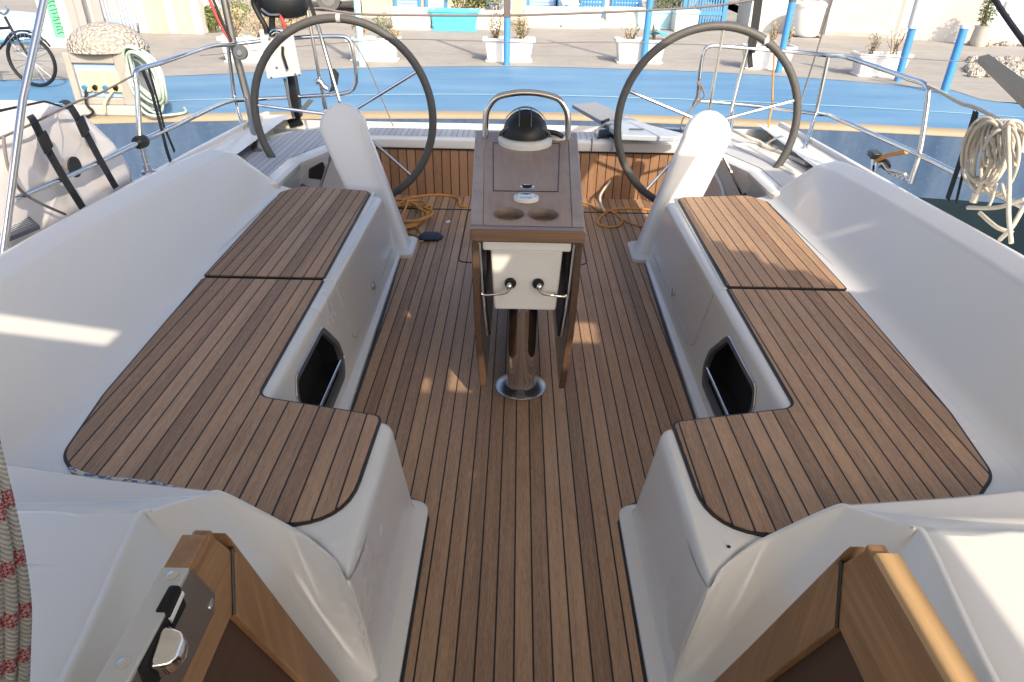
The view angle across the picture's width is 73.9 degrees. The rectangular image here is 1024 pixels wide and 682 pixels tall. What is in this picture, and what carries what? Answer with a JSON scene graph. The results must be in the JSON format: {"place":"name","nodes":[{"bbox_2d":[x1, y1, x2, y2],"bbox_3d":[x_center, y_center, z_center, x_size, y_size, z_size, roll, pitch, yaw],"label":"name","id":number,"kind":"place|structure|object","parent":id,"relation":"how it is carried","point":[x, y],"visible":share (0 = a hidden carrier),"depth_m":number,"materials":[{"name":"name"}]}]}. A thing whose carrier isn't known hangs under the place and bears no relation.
{"place":"outdoors","nodes":[
{"label":"outdoors","id":0,"kind":"place"},
{"bbox_2d":[0,10,45,42],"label":"upturned dinghy","id":1,"kind":"object","parent":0,"point":[20,20],"visible":0.28,"depth_m":11.55,"materials":[{"name":"white paint"}]},
{"bbox_2d":[81,0,103,23],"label":"white wall","id":2,"kind":"structure","parent":0,"point":[92,11],"depth_m":12.26,"materials":[{"name":"paint"}]},
{"bbox_2d":[132,0,208,34],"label":"garden wall","id":3,"kind":"structure","parent":0,"point":[173,16],"depth_m":13.09,"materials":[{"name":"paint"}]},
{"bbox_2d":[0,66,1023,128],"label":"blue quay edge","id":4,"kind":"object","parent":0,"point":[464,88],"visible":0.66,"depth_m":8.55,"materials":[{"name":"paint"}]},
{"bbox_2d":[0,6,56,86],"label":"bicycle","id":5,"kind":"object","parent":4,"relation":"on","point":[25,36],"visible":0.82,"depth_m":8.10,"materials":[{"name":"black metal"}]},
{"bbox_2d":[62,22,168,117],"bbox_3d":[-4.153,-2.827,7.046,0.764,0.860,0.834,1,30,0],"label":"service pedestal","id":6,"kind":"object","parent":4,"relation":"on","point":[94,60],"visible":0.86,"depth_m":6.88,"materials":[{"name":"plastic"}]},
{"bbox_2d":[122,45,186,116],"bbox_3d":[-3.659,-2.660,6.946,0.504,0.670,0.346,-12,33,-21],"label":"hose coil","id":7,"kind":"object","parent":6,"relation":"hanging from","point":[131,53],"visible":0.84,"depth_m":6.88,"materials":[{"name":"white rubber"}]},
{"bbox_2d":[55,94,1016,116],"bbox_3d":[0.080,-2.139,6.851,80.006,0.001,3.696,2,30,1],"label":"quay paint line","id":8,"kind":"object","parent":4,"relation":"on","point":[639,97],"visible":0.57,"depth_m":8.26,"materials":[{"name":"paint"}]},
{"bbox_2d":[940,23,969,93],"bbox_3d":[5.724,-3.646,8.809,0.111,0.850,0.111,1,30,0],"label":"mooring post","id":9,"kind":"object","parent":4,"relation":"on","point":[955,55],"visible":0.94,"depth_m":8.76,"materials":[{"name":"blue paint"}]},
{"bbox_2d":[0,0,1023,102],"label":"quay pavement","id":10,"kind":"structure","parent":0,"point":[588,54],"depth_m":11.74,"materials":[{"name":"concrete"}]},
{"bbox_2d":[35,0,86,48],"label":"white pillar","id":11,"kind":"structure","parent":10,"relation":"on","point":[63,19],"depth_m":11.13,"materials":[{"name":"paint"}]},
{"bbox_2d":[99,0,137,30],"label":"slatted fence","id":12,"kind":"object","parent":10,"relation":"on","point":[125,20],"visible":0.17,"depth_m":12.89,"materials":[{"name":"wood"}]},
{"bbox_2d":[100,0,252,18],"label":"waterfront house","id":13,"kind":"structure","parent":10,"relation":"on","point":[112,9],"depth_m":15.23,"materials":[{"name":"paint"}]},
{"bbox_2d":[204,4,222,32],"bbox_3d":[-5.946,-6.343,13.371,0.519,0.546,0.373,1,30,0],"label":"bush","id":14,"kind":"object","parent":10,"relation":"on","point":[212,23],"visible":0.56,"depth_m":13.34,"materials":[{"name":"green plant"}]},
{"bbox_2d":[203,0,224,28],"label":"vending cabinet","id":15,"kind":"object","parent":10,"relation":"on","point":[206,2],"visible":0.06,"depth_m":13.92,"materials":[{"name":"white metal"}]},
{"bbox_2d":[216,5,268,62],"bbox_3d":[-3.942,-4.577,10.160,0.840,0.771,0.364,1,30,0],"label":"planter","id":16,"kind":"object","parent":10,"relation":"on","point":[253,56],"visible":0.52,"depth_m":10.11,"materials":[{"name":"white plastic"}]},
{"bbox_2d":[218,0,250,25],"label":"bush","id":17,"kind":"object","parent":16,"relation":"in","point":[242,7],"visible":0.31,"depth_m":14.20,"materials":[{"name":"green plant"}]},
{"bbox_2d":[263,16,305,27],"bbox_3d":[-4.666,-6.718,13.982,1.011,0.634,0.722,1,30,0],"label":"bush","id":18,"kind":"object","parent":10,"relation":"on","point":[290,21],"visible":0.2,"depth_m":14.00,"materials":[{"name":"brown plant"}]},
{"bbox_2d":[312,0,360,10],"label":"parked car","id":19,"kind":"object","parent":10,"relation":"on","point":[333,4],"visible":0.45,"depth_m":17.99,"materials":[{"name":"white metal"}]},
{"bbox_2d":[353,0,365,66],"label":"mooring post","id":20,"kind":"object","parent":10,"relation":"on","point":[359,30],"visible":0.89,"depth_m":9.94,"materials":[{"name":"metal"}]},
{"bbox_2d":[345,12,401,61],"bbox_3d":[-2.130,-4.710,10.502,0.840,0.721,0.364,1,30,0],"label":"planter","id":21,"kind":"object","parent":10,"relation":"on","point":[381,50],"visible":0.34,"depth_m":10.47,"materials":[{"name":"white plastic"}]},
{"bbox_2d":[387,7,434,29],"bbox_3d":[-2.146,-6.928,14.626,0.974,0.420,0.444,1,30,0],"label":"planter","id":22,"kind":"object","parent":10,"relation":"on","point":[410,23],"visible":0.8,"depth_m":14.48,"materials":[{"name":"white plastic"}]},
{"bbox_2d":[361,0,525,20],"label":"waterfront house","id":23,"kind":"structure","parent":10,"relation":"on","point":[376,6],"depth_m":16.72,"materials":[{"name":"paint"}]},
{"bbox_2d":[394,0,420,6],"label":"door","id":24,"kind":"structure","parent":23,"relation":"in","point":[397,3],"depth_m":16.66,"materials":[{"name":"blue paint"}]},
{"bbox_2d":[425,0,447,7],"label":"door","id":25,"kind":"structure","parent":23,"relation":"in","point":[428,3],"depth_m":16.66,"materials":[{"name":"blue paint"}]},
{"bbox_2d":[428,8,479,31],"bbox_3d":[-1.227,-6.862,14.545,1.074,0.420,0.444,1,30,0],"label":"planter","id":26,"kind":"object","parent":10,"relation":"on","point":[466,24],"visible":1,"depth_m":14.40,"materials":[{"name":"plastic"}]},
{"bbox_2d":[445,0,481,8],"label":"bush","id":27,"kind":"object","parent":10,"relation":"on","point":[466,2],"visible":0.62,"depth_m":14.95,"materials":[{"name":"green plant"}]},
{"bbox_2d":[467,0,488,7],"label":"bush","id":28,"kind":"object","parent":10,"relation":"on","point":[477,3],"visible":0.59,"depth_m":15.01,"materials":[{"name":"green plant"}]},
{"bbox_2d":[475,0,511,29],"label":"planter","id":29,"kind":"object","parent":10,"relation":"on","point":[481,23],"visible":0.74,"depth_m":14.76,"materials":[{"name":"white plastic"}]},
{"bbox_2d":[503,0,510,65],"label":"mooring post","id":30,"kind":"object","parent":10,"relation":"on","point":[506,59],"visible":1,"depth_m":10.29,"materials":[{"name":"metal"}]},
{"bbox_2d":[482,11,535,62],"bbox_3d":[-0.044,-4.774,10.687,0.824,0.718,0.364,1,30,0],"label":"planter","id":31,"kind":"object","parent":10,"relation":"on","point":[520,52],"visible":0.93,"depth_m":10.64,"materials":[{"name":"white plastic"}]},
{"bbox_2d":[522,6,564,27],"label":"planter","id":32,"kind":"object","parent":10,"relation":"on","point":[553,21],"visible":0.85,"depth_m":15.30,"materials":[{"name":"concrete"}]},
{"bbox_2d":[558,6,603,28],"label":"planter","id":33,"kind":"object","parent":10,"relation":"on","point":[586,21],"visible":0.74,"depth_m":15.33,"materials":[{"name":"concrete"}]},
{"bbox_2d":[599,0,607,27],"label":"sunshade base","id":34,"kind":"object","parent":10,"relation":"on","point":[602,23],"visible":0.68,"depth_m":15.65,"materials":[{"name":"beige plastic"}]},
{"bbox_2d":[526,0,701,22],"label":"waterfront house","id":35,"kind":"structure","parent":10,"relation":"on","point":[613,3],"depth_m":16.89,"materials":[{"name":"white paint"}]},
{"bbox_2d":[526,0,556,5],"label":"door","id":36,"kind":"structure","parent":35,"relation":"in","point":[529,2],"depth_m":16.90,"materials":[{"name":"blue paint"}]},
{"bbox_2d":[580,0,604,17],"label":"door","id":37,"kind":"structure","parent":35,"relation":"in","point":[583,3],"depth_m":16.88,"materials":[{"name":"blue paint"}]},
{"bbox_2d":[611,0,641,6],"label":"door","id":38,"kind":"structure","parent":35,"relation":"in","point":[614,3],"depth_m":16.87,"materials":[{"name":"blue paint"}]},
{"bbox_2d":[602,7,645,28],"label":"planter","id":39,"kind":"object","parent":10,"relation":"on","point":[616,20],"visible":0.56,"depth_m":15.55,"materials":[{"name":"concrete"}]},
{"bbox_2d":[614,21,664,63],"bbox_3d":[2.046,-4.766,10.828,0.824,0.635,0.364,1,30,0],"label":"planter","id":40,"kind":"object","parent":10,"relation":"on","point":[628,53],"visible":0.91,"depth_m":10.78,"materials":[{"name":"white plastic"}]},
{"bbox_2d":[641,0,653,57],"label":"mooring post","id":41,"kind":"object","parent":10,"relation":"on","point":[647,25],"visible":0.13,"depth_m":10.48,"materials":[{"name":"metal"}]},
{"bbox_2d":[635,8,671,29],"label":"planter","id":42,"kind":"object","parent":10,"relation":"on","point":[662,19],"visible":0.66,"depth_m":15.46,"materials":[{"name":"concrete"}]},
{"bbox_2d":[654,0,681,17],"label":"bush","id":43,"kind":"object","parent":10,"relation":"on","point":[666,4],"visible":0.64,"depth_m":16.10,"materials":[{"name":"green plant"}]},
{"bbox_2d":[670,9,699,31],"bbox_3d":[3.868,-7.196,15.267,0.540,0.450,0.540,1,30,0],"label":"white bin","id":44,"kind":"object","parent":10,"relation":"on","point":[682,19],"visible":0.81,"depth_m":15.04,"materials":[{"name":"beige plastic"}]},
{"bbox_2d":[682,0,728,23],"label":"blue gate","id":45,"kind":"structure","parent":10,"relation":"on","point":[722,14],"depth_m":15.81,"materials":[{"name":"paint"}]},
{"bbox_2d":[740,19,797,69],"bbox_3d":[3.967,-4.586,10.491,0.784,0.728,0.364,1,30,0],"label":"planter","id":46,"kind":"object","parent":10,"relation":"on","point":[762,60],"visible":0.38,"depth_m":10.46,"materials":[{"name":"white plastic"}]},
{"bbox_2d":[775,0,796,72],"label":"mooring post","id":47,"kind":"object","parent":10,"relation":"on","point":[787,26],"visible":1,"depth_m":9.97,"materials":[{"name":"blue paint"}]},
{"bbox_2d":[790,0,827,36],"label":"round bin","id":48,"kind":"object","parent":10,"relation":"on","point":[808,16],"visible":0.95,"depth_m":14.52,"materials":[{"name":"white plastic"}]},
{"bbox_2d":[736,0,988,42],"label":"white wall","id":49,"kind":"structure","parent":10,"relation":"on","point":[943,20],"depth_m":14.69,"materials":[{"name":"paint"}]},
{"bbox_2d":[849,27,913,76],"bbox_3d":[5.486,-4.281,10.076,0.784,0.669,0.364,1,30,0],"label":"planter","id":50,"kind":"object","parent":10,"relation":"on","point":[859,70],"visible":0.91,"depth_m":10.04,"materials":[{"name":"white plastic"}]},
{"bbox_2d":[894,0,925,81],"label":"mooring post","id":51,"kind":"object","parent":10,"relation":"on","point":[916,16],"visible":0.87,"depth_m":9.44,"materials":[{"name":"blue paint"}]},
{"bbox_2d":[969,0,1000,46],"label":"potted cypress","id":52,"kind":"object","parent":10,"relation":"on","point":[980,35],"visible":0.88,"depth_m":13.55,"materials":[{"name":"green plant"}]},
{"bbox_2d":[963,39,1023,77],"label":"rubble","id":53,"kind":"object","parent":10,"relation":"on","point":[1015,64],"visible":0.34,"depth_m":11.13,"materials":[{"name":"stone"}]},
{"bbox_2d":[308,0,753,16],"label":"awning line","id":54,"kind":"object","parent":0,"point":[534,14],"visible":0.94,"depth_m":5.06,"materials":[{"name":"metal"}]},
{"bbox_2d":[504,0,509,17],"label":"hanging bar","id":55,"kind":"object","parent":54,"relation":"hanging from","point":[506,8],"visible":1,"depth_m":5.03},
{"bbox_2d":[46,79,1023,361],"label":"water","id":56,"kind":"structure","parent":0,"point":[960,211],"depth_m":6.96,"materials":[{"name":"green liquid"}]},
{"bbox_2d":[0,111,1023,681],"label":"sailing yacht","id":57,"kind":"object","parent":56,"relation":"on","point":[94,295],"visible":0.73,"depth_m":2.10,"materials":[{"name":"white plastic"}]},
{"bbox_2d":[0,0,47,253],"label":"bimini","id":58,"kind":"object","parent":57,"relation":"attached to","point":[19,128],"visible":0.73,"depth_m":2.56,"materials":[{"name":"polished stainless steel"}]},
{"bbox_2d":[0,440,31,681],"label":"hanging rope","id":59,"kind":"object","parent":58,"relation":"hanging from","point":[15,624],"visible":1,"depth_m":0.98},
{"bbox_2d":[0,100,131,247],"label":"liferaft cover","id":60,"kind":"object","parent":57,"relation":"on","point":[63,142],"visible":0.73,"depth_m":2.92,"materials":[{"name":"white plastic"}]},
{"bbox_2d":[0,217,40,241],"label":"marked plate","id":61,"kind":"object","parent":60,"relation":"attached to","point":[26,226],"visible":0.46,"depth_m":2.66,"materials":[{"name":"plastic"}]},
{"bbox_2d":[14,34,357,202],"bbox_3d":[-1.561,-1.210,3.766,0.893,0.642,2.620,1,30,0],"label":"pushpit rail","id":62,"kind":"object","parent":57,"relation":"on","point":[140,141],"visible":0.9,"depth_m":3.82,"materials":[{"name":"silver metal"}]},
{"bbox_2d":[1,136,66,215],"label":"drooping line","id":63,"kind":"object","parent":62,"relation":"hanging from","point":[18,186],"visible":0.86,"depth_m":2.64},
{"bbox_2d":[0,74,134,138],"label":"lifeline","id":64,"kind":"object","parent":62,"relation":"attached to","point":[68,105],"visible":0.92,"depth_m":2.97},
{"bbox_2d":[141,69,174,161],"bbox_3d":[-1.908,-1.223,3.686,0.023,0.504,0.162,1,30,0],"label":"webbing strap","id":65,"kind":"object","parent":62,"relation":"hanging from","point":[156,108],"visible":1,"depth_m":3.68,"materials":[{"name":"fabric"}]},
{"bbox_2d":[251,0,313,127],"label":"outboard motor","id":66,"kind":"object","parent":62,"relation":"attached to","point":[283,61],"visible":0.87,"depth_m":4.64,"materials":[{"name":"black plastic"}]},
{"bbox_2d":[308,0,338,91],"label":"rope","id":67,"kind":"object","parent":66,"relation":"hanging from","point":[335,72],"visible":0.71,"depth_m":4.87,"materials":[{"name":"fabric"}]},
{"bbox_2d":[315,78,328,90],"bbox_3d":[-1.355,-1.827,4.855,0.097,0.087,0.036,1,30,0],"label":"rail cleat","id":68,"kind":"object","parent":62,"relation":"attached to","point":[323,85],"visible":1,"depth_m":4.84,"materials":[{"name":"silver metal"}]},
{"bbox_2d":[352,39,393,125],"bbox_3d":[-0.994,-1.845,4.886,0.262,0.583,0.019,5,30,6],"label":"thin stay","id":69,"kind":"object","parent":62,"relation":"attached to","point":[373,79],"visible":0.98,"depth_m":4.87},
{"bbox_2d":[208,0,262,151],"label":"backstay","id":70,"kind":"object","parent":57,"relation":"on","point":[239,52],"visible":0.95,"depth_m":4.67,"materials":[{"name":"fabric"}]},
{"bbox_2d":[164,530,339,681],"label":"companionway door","id":71,"kind":"structure","parent":57,"relation":"attached to","point":[253,633],"depth_m":0.93,"materials":[{"name":"brown wood"}]},
{"bbox_2d":[96,567,215,681],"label":"door lock","id":72,"kind":"object","parent":71,"relation":"attached to","point":[162,637],"depth_m":0.71,"materials":[{"name":"silver metal"}]},
{"bbox_2d":[353,195,692,681],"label":"cockpit floor","id":73,"kind":"structure","parent":57,"relation":"attached to","point":[523,577],"depth_m":2.48,"materials":[{"name":"brown wood"}]},
{"bbox_2d":[26,186,427,681],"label":"cockpit bench","id":74,"kind":"object","parent":73,"relation":"on","point":[239,372],"visible":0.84,"depth_m":2.09,"materials":[{"name":"brown wood"}]},
{"bbox_2d":[68,467,176,486],"bbox_3d":[-0.898,0.377,1.724,0.544,0.012,0.054,11,32,16],"label":"rope end","id":75,"kind":"object","parent":74,"relation":"on","point":[75,471],"visible":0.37,"depth_m":1.75,"materials":[{"name":"fabric"}]},
{"bbox_2d":[250,13,436,257],"bbox_3d":[-1.012,-1.184,3.935,1.113,1.247,0.612,1,30,0],"label":"helm station","id":76,"kind":"object","parent":73,"relation":"on","point":[350,143],"visible":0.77,"depth_m":3.96,"materials":[{"name":"silver metal"}]},
{"bbox_2d":[406,227,442,242],"bbox_3d":[-0.588,-0.683,4.287,0.252,0.038,0.288,-11,32,-20],"label":"cord float","id":77,"kind":"object","parent":73,"relation":"on","point":[429,236],"visible":0.84,"depth_m":4.21,"materials":[{"name":"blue plastic"}]},
{"bbox_2d":[395,194,467,228],"bbox_3d":[-0.671,-0.911,4.661,0.485,0.062,0.830,20,35,30],"label":"orange rope","id":78,"kind":"object","parent":73,"relation":"on","point":[405,201],"visible":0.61,"depth_m":4.70,"materials":[{"name":"fabric"}]},
{"bbox_2d":[458,210,586,264],"bbox_3d":[0.067,-0.677,4.340,0.759,0.010,0.919,1,30,0],"label":"floor hatch joint","id":79,"kind":"object","parent":73,"relation":"on","point":[471,262],"visible":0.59,"depth_m":4.14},
{"bbox_2d":[351,258,695,681],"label":"floor seam","id":80,"kind":"object","parent":73,"relation":"on","point":[424,545],"visible":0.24,"depth_m":2.08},
{"bbox_2d":[398,208,648,213],"bbox_3d":[0.072,-0.902,4.729,2.200,0.012,0.010,1,30,0],"label":"floor cross joint","id":81,"kind":"object","parent":73,"relation":"on","point":[584,212],"depth_m":4.72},
{"bbox_2d":[470,89,585,400],"bbox_3d":[0.055,-0.443,2.898,0.483,1.042,1.120,1,30,0],"label":"cockpit table","id":82,"kind":"object","parent":73,"relation":"on","point":[527,231],"visible":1,"depth_m":2.53,"materials":[{"name":"brown wood"}]},
{"bbox_2d":[498,106,564,150],"bbox_3d":[0.097,-0.965,3.057,0.317,0.161,0.245,1,30,0],"label":"compass","id":83,"kind":"object","parent":82,"relation":"on","point":[524,130],"visible":0.99,"depth_m":3.01,"materials":[{"name":"black plastic"}]},
{"bbox_2d":[599,180,610,211],"bbox_3d":[0.657,-1.046,4.831,0.062,0.150,0.386,7,31,10],"label":"cream line","id":84,"kind":"object","parent":73,"relation":"on","point":[601,193],"visible":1,"depth_m":4.75,"materials":[{"name":"fabric"}]},
{"bbox_2d":[583,201,649,227],"bbox_3d":[0.701,-0.854,4.651,0.574,0.016,0.460,9,31,13],"label":"orange rope","id":85,"kind":"object","parent":73,"relation":"on","point":[611,211],"visible":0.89,"depth_m":4.73,"materials":[{"name":"fabric"}]},
{"bbox_2d":[614,21,801,262],"bbox_3d":[1.164,-1.138,3.932,1.113,1.246,0.612,1,30,0],"label":"helm station","id":86,"kind":"object","parent":73,"relation":"on","point":[691,167],"visible":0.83,"depth_m":3.96,"materials":[{"name":"white gelcoat"},{"name":"polished stainless steel"},{"name":"grey leather"}]},
{"bbox_2d":[619,196,1023,681],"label":"cockpit bench","id":87,"kind":"object","parent":73,"relation":"on","point":[811,388],"visible":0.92,"depth_m":2.09,"materials":[{"name":"brown wood"}]},
{"bbox_2d":[572,102,682,141],"bbox_3d":[0.742,-1.685,5.139,0.450,0.127,1.502,-9,32,-17],"label":"gangplank","id":88,"kind":"object","parent":57,"relation":"on","point":[633,129],"visible":0.84,"depth_m":4.74,"materials":[{"name":"grey"}]},
{"bbox_2d":[595,126,683,138],"bbox_3d":[0.990,-1.486,4.853,0.780,0.070,0.188,1,30,0],"label":"black bag","id":89,"kind":"object","parent":57,"relation":"on","point":[603,133],"visible":0.08,"depth_m":4.80,"materials":[{"name":"fabric"}]},
{"bbox_2d":[732,129,808,165],"bbox_3d":[1.700,-1.272,4.467,0.088,0.067,0.800,-8,31,-15],"label":"mooring line","id":90,"kind":"object","parent":57,"relation":"on","point":[763,146],"visible":0.88,"depth_m":4.52,"materials":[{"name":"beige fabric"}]},
{"bbox_2d":[801,0,832,99],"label":"thin stay","id":91,"kind":"object","parent":57,"relation":"attached to","point":[817,49],"visible":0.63,"depth_m":4.76,"materials":[{"name":"metal"}]},
{"bbox_2d":[714,544,979,681],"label":"companionway door","id":92,"kind":"structure","parent":57,"relation":"attached to","point":[868,613],"depth_m":0.84,"materials":[{"name":"brown wood"}]},
{"bbox_2d":[696,44,1023,208],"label":"pushpit rail","id":93,"kind":"object","parent":57,"relation":"on","point":[918,154],"visible":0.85,"depth_m":4.28,"materials":[{"name":"silver metal"}]},
{"bbox_2d":[680,79,704,127],"bbox_3d":[1.286,-1.672,4.852,0.187,0.351,0.066,-23,38,-35],"label":"knotted line","id":94,"kind":"object","parent":93,"relation":"attached to","point":[700,88],"visible":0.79,"depth_m":4.84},
{"bbox_2d":[747,0,762,67],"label":"furled strap","id":95,"kind":"object","parent":93,"relation":"hanging from","point":[756,16],"visible":0.88,"depth_m":4.70,"materials":[{"name":"fabric"}]},
{"bbox_2d":[768,54,774,146],"bbox_3d":[1.811,-1.655,4.641,0.076,0.585,0.486,4,30,5],"label":"orange cable","id":96,"kind":"object","parent":93,"relation":"hanging from","point":[773,69],"visible":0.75,"depth_m":4.83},
{"bbox_2d":[867,149,909,180],"bbox_3d":[2.153,-1.011,3.869,0.087,0.223,0.486,1,30,0],"label":"stern tackle","id":97,"kind":"object","parent":93,"relation":"attached to","point":[876,156],"visible":0.93,"depth_m":3.93,"materials":[{"name":"silver plastic"}]},
{"bbox_2d":[945,110,978,203],"bbox_3d":[2.021,-0.819,3.041,0.047,0.360,0.283,17,34,25],"label":"webbing strap","id":98,"kind":"object","parent":93,"relation":"hanging from","point":[974,116],"visible":0.65,"depth_m":3.08,"materials":[{"name":"fabric"}]},
{"bbox_2d":[926,83,1023,135],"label":"lifeline","id":99,"kind":"object","parent":93,"relation":"attached to","point":[967,105],"visible":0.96,"depth_m":3.13,"materials":[{"name":"stainless steel"}]},
{"bbox_2d":[960,116,1023,243],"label":"rope coil","id":100,"kind":"object","parent":93,"relation":"hanging from","point":[1005,137],"visible":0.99,"depth_m":2.84,"materials":[{"name":"fabric"}]},
{"bbox_2d":[966,198,1023,241],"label":"mooring line","id":101,"kind":"object","parent":100,"relation":"attached to","point":[988,220],"visible":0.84,"depth_m":2.79,"materials":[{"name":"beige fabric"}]},
{"bbox_2d":[977,54,1023,108],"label":"stowed board","id":102,"kind":"object","parent":93,"relation":"attached to","point":[1010,82],"visible":1,"depth_m":2.96,"materials":[{"name":"grey metal"}]},
{"bbox_2d":[94,119,1023,203],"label":"quay wall","id":103,"kind":"structure","parent":0,"point":[932,181],"depth_m":7.26,"materials":[{"name":"blue paint"}]},
{"bbox_2d":[88,111,991,137],"bbox_3d":[0.070,-1.721,6.187,80.011,0.053,3.243,2,30,1],"label":"quay coping","id":104,"kind":"object","parent":103,"relation":"on","point":[661,119],"visible":0.54,"depth_m":7.30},
{"bbox_2d":[562,0,579,6],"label":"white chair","id":105,"kind":"object","parent":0,"point":[570,2],"visible":0.66,"depth_m":16.16,"materials":[{"name":"plastic"}]},
{"bbox_2d":[200,39,976,62],"bbox_3d":[1.007,-3.335,7.878,9.296,0.246,0.010,1,30,0],"label":"mooring wire","id":106,"kind":"object","parent":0,"point":[592,41],"visible":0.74,"depth_m":7.83,"materials":[{"name":"metal"}]},
{"bbox_2d":[981,0,1023,45],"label":"waterfront house","id":107,"kind":"structure","parent":0,"point":[1001,31],"depth_m":13.98,"materials":[{"name":"white paint"}]},
{"bbox_2d":[991,0,1023,46],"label":"dark stay","id":108,"kind":"object","parent":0,"point":[1010,23],"visible":1,"depth_m":2.94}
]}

